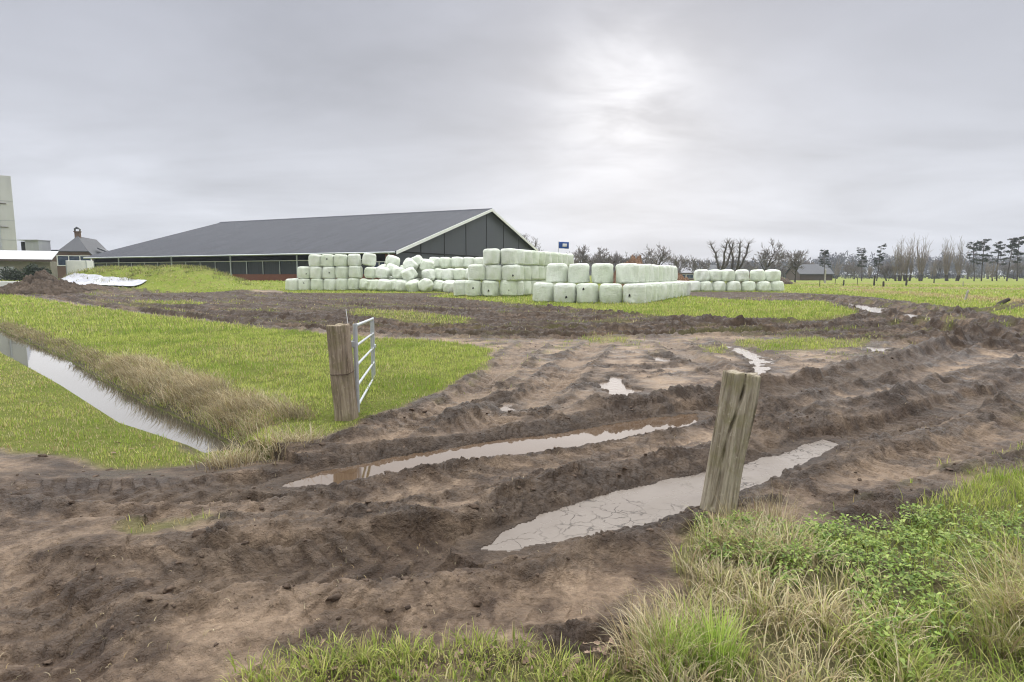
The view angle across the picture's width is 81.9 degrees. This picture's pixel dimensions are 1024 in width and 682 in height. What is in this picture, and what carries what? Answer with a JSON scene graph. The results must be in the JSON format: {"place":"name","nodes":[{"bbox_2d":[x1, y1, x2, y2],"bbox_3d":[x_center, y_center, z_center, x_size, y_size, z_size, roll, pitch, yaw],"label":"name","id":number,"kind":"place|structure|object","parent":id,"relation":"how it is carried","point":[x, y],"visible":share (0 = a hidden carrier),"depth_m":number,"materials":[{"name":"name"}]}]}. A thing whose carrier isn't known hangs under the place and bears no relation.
{"place":"outdoors","nodes":[
{"label":"outdoors","id":0,"kind":"place"},
{"bbox_2d":[0,329,235,452],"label":"ditch water","id":1,"kind":"structure","parent":0,"point":[118,405],"depth_m":9.15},
{"bbox_2d":[0,266,1023,681],"bbox_3d":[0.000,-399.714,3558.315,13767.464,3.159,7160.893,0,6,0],"label":"ground","id":2,"kind":"structure","parent":0,"point":[962,360],"depth_m":4.95,"materials":[{"name":"soil"}]},
{"bbox_2d":[0,175,16,249],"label":"silo tower","id":3,"kind":"structure","parent":2,"relation":"on","point":[8,240],"depth_m":107.36,"materials":[{"name":"concrete"}]},
{"bbox_2d":[0,266,23,280],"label":"hedge","id":4,"kind":"object","parent":2,"relation":"on","point":[14,274],"visible":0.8,"depth_m":75.65,"materials":[{"name":"green plant"}]},
{"bbox_2d":[0,250,58,279],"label":"shed","id":5,"kind":"structure","parent":2,"relation":"on","point":[17,259],"depth_m":91.03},
{"bbox_2d":[20,240,50,250],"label":"plant room","id":6,"kind":"object","parent":2,"relation":"on","point":[35,245],"visible":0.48,"depth_m":114.86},
{"bbox_2d":[21,263,51,276],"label":"hedge","id":7,"kind":"object","parent":2,"relation":"on","point":[32,269],"visible":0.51,"depth_m":74.88,"materials":[{"name":"green plant"}]},
{"bbox_2d":[0,269,87,295],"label":"soil heap","id":8,"kind":"object","parent":2,"relation":"on","point":[43,281],"visible":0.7,"depth_m":48.33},
{"bbox_2d":[65,260,93,275],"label":"white container","id":9,"kind":"object","parent":2,"relation":"on","point":[73,265],"visible":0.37,"depth_m":95.96,"materials":[{"name":"paint"}]},
{"bbox_2d":[52,227,107,278],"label":"farmhouse","id":10,"kind":"object","parent":2,"relation":"on","point":[78,247],"visible":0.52,"depth_m":117.24,"materials":[{"name":"brick"}]},
{"bbox_2d":[56,255,91,265],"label":"window frame","id":11,"kind":"structure","parent":10,"relation":"in","point":[61,259],"depth_m":116.42,"materials":[{"name":"white paint"}]},
{"bbox_2d":[62,273,146,285],"bbox_3d":[-42.862,-6.218,59.271,17.611,1.299,3.309,3,7,28],"label":"plastic sheet","id":12,"kind":"object","parent":2,"relation":"on","point":[84,280],"visible":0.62,"depth_m":59.23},
{"bbox_2d":[0,320,283,447],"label":"bank grass","id":13,"kind":"structure","parent":2,"relation":"on","point":[88,356],"depth_m":9.96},
{"bbox_2d":[61,263,250,284],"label":"mound grass","id":14,"kind":"structure","parent":2,"relation":"on","point":[117,267],"depth_m":60.03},
{"bbox_2d":[89,346,324,439],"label":"dry grass","id":15,"kind":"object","parent":2,"relation":"on","point":[195,382],"visible":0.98,"depth_m":8.33,"materials":[{"name":"beige plant"}]},
{"bbox_2d":[186,417,331,472],"bbox_3d":[-2.425,0.988,5.760,1.498,0.449,1.104,0,6,0],"label":"end straw","id":16,"kind":"object","parent":2,"relation":"on","point":[231,459],"visible":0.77,"depth_m":5.72,"materials":[{"name":"beige plant"}]},
{"bbox_2d":[285,278,297,290],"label":"wrapped bale","id":17,"kind":"object","parent":2,"relation":"on","point":[291,284],"visible":0.74,"depth_m":59.13},
{"bbox_2d":[298,278,310,290],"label":"wrapped bale","id":18,"kind":"object","parent":2,"relation":"on","point":[303,284],"visible":0.73,"depth_m":59.17},
{"bbox_2d":[297,266,310,278],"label":"wrapped bale","id":19,"kind":"object","parent":18,"relation":"on","point":[303,272],"visible":0.94,"depth_m":59.15},
{"bbox_2d":[83,208,538,280],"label":"cattle barn","id":20,"kind":"structure","parent":2,"relation":"on","point":[272,249],"depth_m":81.09,"materials":[{"name":"grey paint"}]},
{"bbox_2d":[310,278,323,290],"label":"wrapped bale","id":21,"kind":"object","parent":2,"relation":"on","point":[316,283],"visible":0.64,"depth_m":59.13},
{"bbox_2d":[309,266,322,278],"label":"wrapped bale","id":22,"kind":"object","parent":21,"relation":"on","point":[315,271],"visible":0.91,"depth_m":59.15},
{"bbox_2d":[308,254,321,266],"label":"wrapped bale","id":23,"kind":"object","parent":22,"relation":"on","point":[314,259],"visible":0.81,"depth_m":59.09},
{"bbox_2d":[323,279,336,290],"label":"wrapped bale","id":24,"kind":"object","parent":2,"relation":"on","point":[328,284],"visible":0.73,"depth_m":59.14},
{"bbox_2d":[322,266,335,278],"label":"wrapped bale","id":25,"kind":"object","parent":24,"relation":"on","point":[328,272],"visible":0.95,"depth_m":59.12},
{"bbox_2d":[320,254,333,266],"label":"wrapped bale","id":26,"kind":"object","parent":25,"relation":"on","point":[327,260],"visible":0.94,"depth_m":59.11},
{"bbox_2d":[335,278,347,290],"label":"wrapped bale","id":27,"kind":"object","parent":2,"relation":"on","point":[341,283],"visible":0.81,"depth_m":59.17},
{"bbox_2d":[335,266,348,277],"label":"wrapped bale","id":28,"kind":"object","parent":27,"relation":"on","point":[341,271],"visible":0.93,"depth_m":59.15},
{"bbox_2d":[334,254,347,265],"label":"wrapped bale","id":29,"kind":"object","parent":28,"relation":"on","point":[340,259],"visible":0.92,"depth_m":59.11},
{"bbox_2d":[326,323,358,420],"bbox_3d":[-2.003,0.506,7.005,0.255,1.429,0.201,-2,7,9],"label":"gate post","id":30,"kind":"object","parent":2,"relation":"on","point":[342,375],"visible":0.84,"depth_m":6.91,"materials":[{"name":"wood"}]},
{"bbox_2d":[351,317,375,412],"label":"field gate","id":31,"kind":"structure","parent":30,"relation":"attached to","point":[355,343],"depth_m":7.69,"materials":[{"name":"metal"}]},
{"bbox_2d":[32,401,655,677],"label":"fallen leaves","id":32,"kind":"object","parent":2,"relation":"on","point":[525,661],"visible":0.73,"depth_m":2.58,"materials":[{"name":"brown plant"}]},
{"bbox_2d":[347,278,360,289],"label":"wrapped bale","id":33,"kind":"object","parent":2,"relation":"on","point":[353,283],"visible":0.84,"depth_m":59.18},
{"bbox_2d":[348,266,362,277],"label":"wrapped bale","id":34,"kind":"object","parent":33,"relation":"on","point":[355,271],"visible":0.87,"depth_m":59.14},
{"bbox_2d":[348,254,361,265],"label":"wrapped bale","id":35,"kind":"object","parent":34,"relation":"on","point":[354,259],"visible":0.94,"depth_m":59.12},
{"bbox_2d":[359,278,371,289],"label":"wrapped bale","id":36,"kind":"object","parent":2,"relation":"on","point":[362,284],"visible":0.6,"depth_m":58.67},
{"bbox_2d":[364,267,376,277],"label":"wrapped bale","id":37,"kind":"object","parent":36,"relation":"on","point":[369,272],"visible":0.89,"depth_m":58.63},
{"bbox_2d":[362,253,375,265],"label":"wrapped bale","id":38,"kind":"object","parent":37,"relation":"on","point":[368,259],"visible":1,"depth_m":59.13},
{"bbox_2d":[366,279,378,290],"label":"wrapped bale","id":39,"kind":"object","parent":2,"relation":"on","point":[371,285],"visible":0.69,"depth_m":57.79},
{"bbox_2d":[375,266,389,278],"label":"wrapped bale","id":40,"kind":"object","parent":39,"relation":"on","point":[382,272],"visible":0.99,"depth_m":58.40},
{"bbox_2d":[377,279,390,290],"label":"wrapped bale","id":41,"kind":"object","parent":2,"relation":"on","point":[383,284],"visible":0.82,"depth_m":57.42},
{"bbox_2d":[395,279,407,291],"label":"wrapped bale","id":42,"kind":"object","parent":2,"relation":"on","point":[400,285],"visible":0.7,"depth_m":57.08},
{"bbox_2d":[400,267,417,280],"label":"wrapped bale","id":43,"kind":"object","parent":42,"relation":"on","point":[409,273],"visible":0.91,"depth_m":57.35},
{"bbox_2d":[405,279,419,291],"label":"wrapped bale","id":44,"kind":"object","parent":2,"relation":"on","point":[411,285],"visible":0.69,"depth_m":56.38},
{"bbox_2d":[417,278,433,291],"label":"wrapped bale","id":45,"kind":"object","parent":2,"relation":"on","point":[425,285],"visible":0.98,"depth_m":56.02},
{"bbox_2d":[215,618,637,681],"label":"edge grass","id":46,"kind":"structure","parent":2,"relation":"on","point":[391,653],"depth_m":2.57,"materials":[{"name":"plant"}]},
{"bbox_2d":[453,280,466,295],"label":"wrapped bale","id":47,"kind":"object","parent":2,"relation":"on","point":[459,287],"visible":0.55,"depth_m":45.32},
{"bbox_2d":[465,280,481,296],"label":"wrapped bale","id":48,"kind":"object","parent":2,"relation":"on","point":[472,288],"visible":0.83,"depth_m":44.82},
{"bbox_2d":[468,264,485,280],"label":"wrapped bale","id":49,"kind":"object","parent":48,"relation":"on","point":[476,272],"visible":0.9,"depth_m":44.84},
{"bbox_2d":[282,414,697,486],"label":"puddle water","id":50,"kind":"structure","parent":2,"relation":"on","point":[576,438],"depth_m":6.03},
{"bbox_2d":[481,280,498,296],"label":"wrapped bale","id":51,"kind":"object","parent":2,"relation":"on","point":[489,288],"visible":0.94,"depth_m":44.80},
{"bbox_2d":[485,264,501,280],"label":"wrapped bale","id":52,"kind":"object","parent":51,"relation":"on","point":[493,273],"visible":0.93,"depth_m":44.84},
{"bbox_2d":[483,248,499,264],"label":"wrapped bale","id":53,"kind":"object","parent":52,"relation":"on","point":[491,256],"visible":0.98,"depth_m":44.76},
{"bbox_2d":[499,280,516,295],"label":"wrapped bale","id":54,"kind":"object","parent":2,"relation":"on","point":[507,288],"visible":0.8,"depth_m":44.87},
{"bbox_2d":[502,264,520,280],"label":"wrapped bale","id":55,"kind":"object","parent":54,"relation":"on","point":[510,272],"visible":0.92,"depth_m":44.74},
{"bbox_2d":[500,248,517,264],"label":"wrapped bale","id":56,"kind":"object","parent":55,"relation":"on","point":[508,256],"visible":0.96,"depth_m":44.74},
{"bbox_2d":[0,341,1020,679],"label":"mud clods","id":57,"kind":"object","parent":2,"relation":"on","point":[168,589],"visible":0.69,"depth_m":3.70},
{"bbox_2d":[0,352,1021,681],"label":"straw bits","id":58,"kind":"object","parent":2,"relation":"on","point":[312,568],"visible":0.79,"depth_m":3.17,"materials":[{"name":"beige plant"}]},
{"bbox_2d":[0,265,1023,681],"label":"grass","id":59,"kind":"structure","parent":2,"relation":"on","point":[698,307],"depth_m":13.13,"materials":[{"name":"plant"}]},
{"bbox_2d":[532,282,553,302],"bbox_3d":[1.962,-3.035,36.881,1.445,1.261,1.410,-4,8,-44],"label":"wrapped bale","id":60,"kind":"object","parent":2,"relation":"on","point":[543,291],"visible":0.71,"depth_m":36.31},
{"bbox_2d":[546,263,567,282],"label":"wrapped bale","id":61,"kind":"object","parent":60,"relation":"on","point":[556,272],"visible":0.88,"depth_m":36.79},
{"bbox_2d":[554,283,576,302],"bbox_3d":[3.281,-2.944,36.189,1.444,1.236,1.458,1,8,-2],"label":"wrapped bale","id":62,"kind":"object","parent":2,"relation":"on","point":[564,292],"visible":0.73,"depth_m":35.58},
{"bbox_2d":[568,263,589,283],"bbox_3d":[4.191,-4.215,36.774,1.411,1.254,1.399,3,9,34],"label":"wrapped bale","id":63,"kind":"object","parent":62,"relation":"on","point":[578,273],"visible":0.92,"depth_m":36.19},
{"bbox_2d":[572,245,590,264],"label":"bare tree","id":64,"kind":"object","parent":2,"relation":"on","point":[582,251],"visible":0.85,"depth_m":153.20,"materials":[{"name":"brown plant"}]},
{"bbox_2d":[576,283,598,302],"bbox_3d":[4.573,-2.890,35.714,1.394,1.234,1.429,2,8,23],"label":"wrapped bale","id":65,"kind":"object","parent":2,"relation":"on","point":[587,292],"visible":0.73,"depth_m":35.13},
{"bbox_2d":[591,263,613,283],"bbox_3d":[5.567,-4.155,36.243,1.412,1.250,1.339,7,10,38],"label":"wrapped bale","id":66,"kind":"object","parent":65,"relation":"on","point":[601,273],"visible":0.9,"depth_m":35.70},
{"bbox_2d":[590,247,613,265],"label":"bare tree","id":67,"kind":"object","parent":2,"relation":"on","point":[603,259],"visible":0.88,"depth_m":148.08,"materials":[{"name":"brown plant"}]},
{"bbox_2d":[599,283,622,303],"bbox_3d":[5.904,-2.829,35.207,1.396,1.227,1.401,-1,8,-13],"label":"wrapped bale","id":68,"kind":"object","parent":2,"relation":"on","point":[611,292],"visible":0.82,"depth_m":34.63},
{"bbox_2d":[599,376,642,395],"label":"puddle water","id":69,"kind":"structure","parent":2,"relation":"on","point":[614,385],"depth_m":9.10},
{"bbox_2d":[623,283,646,303],"bbox_3d":[7.208,-2.773,34.713,1.426,1.224,1.352,-4,8,-19],"label":"wrapped bale","id":70,"kind":"object","parent":2,"relation":"on","point":[634,292],"visible":0.81,"depth_m":34.16},
{"bbox_2d":[615,263,638,283],"bbox_3d":[7.021,-4.107,35.883,1.439,1.235,1.475,2,8,29],"label":"wrapped bale","id":71,"kind":"object","parent":70,"relation":"on","point":[627,273],"visible":0.97,"depth_m":35.29},
{"bbox_2d":[641,245,673,264],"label":"bare tree","id":72,"kind":"object","parent":2,"relation":"on","point":[663,255],"visible":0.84,"depth_m":146.39,"materials":[{"name":"brown plant"}]},
{"bbox_2d":[481,437,837,553],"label":"slurry puddle","id":73,"kind":"object","parent":2,"relation":"on","point":[642,505],"visible":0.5,"depth_m":4.49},
{"bbox_2d":[586,580,738,681],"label":"pale grass","id":74,"kind":"structure","parent":2,"relation":"on","point":[635,641],"depth_m":2.60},
{"bbox_2d":[666,253,689,272],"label":"bare tree","id":75,"kind":"object","parent":2,"relation":"on","point":[684,262],"visible":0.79,"depth_m":152.80,"materials":[{"name":"brown plant"}]},
{"bbox_2d":[622,589,770,681],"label":"lush grass","id":76,"kind":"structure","parent":2,"relation":"on","point":[719,639],"depth_m":2.51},
{"bbox_2d":[687,255,710,274],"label":"bare tree","id":77,"kind":"object","parent":2,"relation":"on","point":[693,262],"visible":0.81,"depth_m":156.19,"materials":[{"name":"brown plant"}]},
{"bbox_2d":[700,281,712,291],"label":"wrapped bale","id":78,"kind":"object","parent":2,"relation":"on","point":[706,286],"visible":0.72,"depth_m":59.22},
{"bbox_2d":[693,269,709,281],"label":"wrapped bale","id":79,"kind":"object","parent":78,"relation":"on","point":[699,275],"visible":0.9,"depth_m":59.46},
{"bbox_2d":[711,281,725,291],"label":"wrapped bale","id":80,"kind":"object","parent":2,"relation":"on","point":[719,286],"visible":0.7,"depth_m":59.26},
{"bbox_2d":[709,269,721,281],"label":"wrapped bale","id":81,"kind":"object","parent":80,"relation":"on","point":[715,274],"visible":0.86,"depth_m":59.43},
{"bbox_2d":[707,238,736,269],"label":"pollard tree","id":82,"kind":"object","parent":2,"relation":"on","point":[722,267],"visible":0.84,"depth_m":127.00,"materials":[{"name":"brown plant"}]},
{"bbox_2d":[700,370,760,515],"bbox_3d":[1.518,0.840,4.174,0.246,1.279,0.211,9,5,13],"label":"oak post","id":83,"kind":"object","parent":2,"relation":"on","point":[737,406],"visible":0.83,"depth_m":4.08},
{"bbox_2d":[726,281,740,291],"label":"wrapped bale","id":84,"kind":"object","parent":2,"relation":"on","point":[733,285],"visible":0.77,"depth_m":59.19},
{"bbox_2d":[721,269,734,281],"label":"wrapped bale","id":85,"kind":"object","parent":84,"relation":"on","point":[727,275],"visible":0.85,"depth_m":59.46},
{"bbox_2d":[724,239,755,270],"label":"pollard tree","id":86,"kind":"object","parent":2,"relation":"on","point":[737,266],"visible":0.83,"depth_m":130.29,"materials":[{"name":"brown plant"}]},
{"bbox_2d":[741,281,755,291],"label":"wrapped bale","id":87,"kind":"object","parent":2,"relation":"on","point":[748,285],"visible":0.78,"depth_m":59.24},
{"bbox_2d":[735,269,748,281],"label":"wrapped bale","id":88,"kind":"object","parent":87,"relation":"on","point":[741,275],"visible":0.94,"depth_m":59.49},
{"bbox_2d":[727,346,773,374],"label":"puddle water","id":89,"kind":"structure","parent":2,"relation":"on","point":[758,367],"depth_m":12.10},
{"bbox_2d":[701,481,819,554],"bbox_3d":[1.581,1.119,3.826,0.782,0.328,0.994,2,7,17],"label":"tall straw","id":90,"kind":"object","parent":2,"relation":"on","point":[756,509],"visible":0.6,"depth_m":3.90,"materials":[{"name":"beige plant"}]},
{"bbox_2d":[755,281,771,291],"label":"wrapped bale","id":91,"kind":"object","parent":2,"relation":"on","point":[763,286],"visible":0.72,"depth_m":59.22},
{"bbox_2d":[749,269,765,281],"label":"wrapped bale","id":92,"kind":"object","parent":91,"relation":"on","point":[757,275],"visible":0.92,"depth_m":59.48},
{"bbox_2d":[752,239,788,270],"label":"bare tree","id":93,"kind":"object","parent":2,"relation":"on","point":[764,255],"visible":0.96,"depth_m":137.43,"materials":[{"name":"brown plant"}]},
{"bbox_2d":[693,509,852,592],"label":"herb leaves","id":94,"kind":"object","parent":2,"relation":"on","point":[785,575],"visible":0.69,"depth_m":3.46,"materials":[{"name":"green plant"}]},
{"bbox_2d":[770,281,783,291],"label":"wrapped bale","id":95,"kind":"object","parent":2,"relation":"on","point":[777,286],"visible":0.7,"depth_m":59.22},
{"bbox_2d":[765,269,780,281],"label":"wrapped bale","id":96,"kind":"object","parent":95,"relation":"on","point":[771,275],"visible":0.93,"depth_m":59.42},
{"bbox_2d":[624,506,948,681],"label":"tussock grass","id":97,"kind":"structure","parent":2,"relation":"on","point":[812,603],"depth_m":2.86,"materials":[{"name":"plant"}]},
{"bbox_2d":[771,249,807,282],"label":"bare tree","id":98,"kind":"object","parent":2,"relation":"on","point":[796,264],"visible":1,"depth_m":127.99,"materials":[{"name":"brown plant"}]},
{"bbox_2d":[588,250,1023,276],"bbox_3d":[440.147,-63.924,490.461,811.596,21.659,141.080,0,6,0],"label":"distant wood","id":99,"kind":"object","parent":2,"relation":"on","point":[835,258],"visible":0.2,"depth_m":448.03,"materials":[{"name":"brown plant"}]},
{"bbox_2d":[785,264,833,279],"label":"field barn","id":100,"kind":"structure","parent":2,"relation":"on","point":[812,272],"depth_m":174.90,"materials":[{"name":"metal"}]},
{"bbox_2d":[613,271,1023,278],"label":"hedge row","id":101,"kind":"object","parent":2,"relation":"on","point":[941,276],"visible":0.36,"depth_m":249.22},
{"bbox_2d":[891,235,911,280],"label":"willow tree","id":102,"kind":"object","parent":2,"relation":"on","point":[899,267],"visible":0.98,"depth_m":156.70,"materials":[{"name":"brown plant"}]},
{"bbox_2d":[898,235,916,280],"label":"willow tree","id":103,"kind":"object","parent":2,"relation":"on","point":[907,266],"visible":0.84,"depth_m":159.38,"materials":[{"name":"brown plant"}]},
{"bbox_2d":[797,570,1023,681],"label":"corner grass","id":104,"kind":"structure","parent":2,"relation":"on","point":[933,669],"depth_m":2.49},
{"bbox_2d":[801,501,1023,681],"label":"nettle leaves","id":105,"kind":"object","parent":2,"relation":"on","point":[915,575],"visible":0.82,"depth_m":3.32,"materials":[{"name":"green plant"}]},
{"bbox_2d":[912,235,933,280],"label":"willow tree","id":106,"kind":"object","parent":2,"relation":"on","point":[921,266],"visible":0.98,"depth_m":156.40,"materials":[{"name":"brown plant"}]},
{"bbox_2d":[939,237,954,280],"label":"willow tree","id":107,"kind":"object","parent":2,"relation":"on","point":[946,266],"visible":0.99,"depth_m":159.31,"materials":[{"name":"brown plant"}]},
{"bbox_2d":[881,456,1023,558],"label":"verge grass","id":108,"kind":"structure","parent":2,"relation":"on","point":[1020,486],"depth_m":4.18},
{"bbox_2d":[948,237,969,280],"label":"willow tree","id":109,"kind":"object","parent":2,"relation":"on","point":[957,267],"visible":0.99,"depth_m":156.42,"materials":[{"name":"brown plant"}]},
{"bbox_2d":[914,515,1023,668],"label":"arching grass","id":110,"kind":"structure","parent":2,"relation":"on","point":[1017,609],"depth_m":2.77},
{"bbox_2d":[966,242,982,280],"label":"pine tree","id":111,"kind":"object","parent":2,"relation":"on","point":[973,248],"visible":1,"depth_m":154.65,"materials":[{"name":"green plant"}]},
{"bbox_2d":[974,239,992,280],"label":"pine tree","id":112,"kind":"object","parent":2,"relation":"on","point":[987,248],"visible":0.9,"depth_m":156.26,"materials":[{"name":"green plant"}]},
{"bbox_2d":[989,241,1006,280],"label":"pine tree","id":113,"kind":"object","parent":2,"relation":"on","point":[999,247],"visible":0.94,"depth_m":157.98,"materials":[{"name":"green plant"}]},
{"bbox_2d":[1002,238,1021,280],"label":"pine tree","id":114,"kind":"object","parent":2,"relation":"on","point":[1011,246],"visible":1,"depth_m":153.86,"materials":[{"name":"green plant"}]},
{"bbox_2d":[0,0,1023,274],"label":"sky","id":115,"kind":"structure","parent":0,"point":[620,127],"materials":[{"name":"grey"}]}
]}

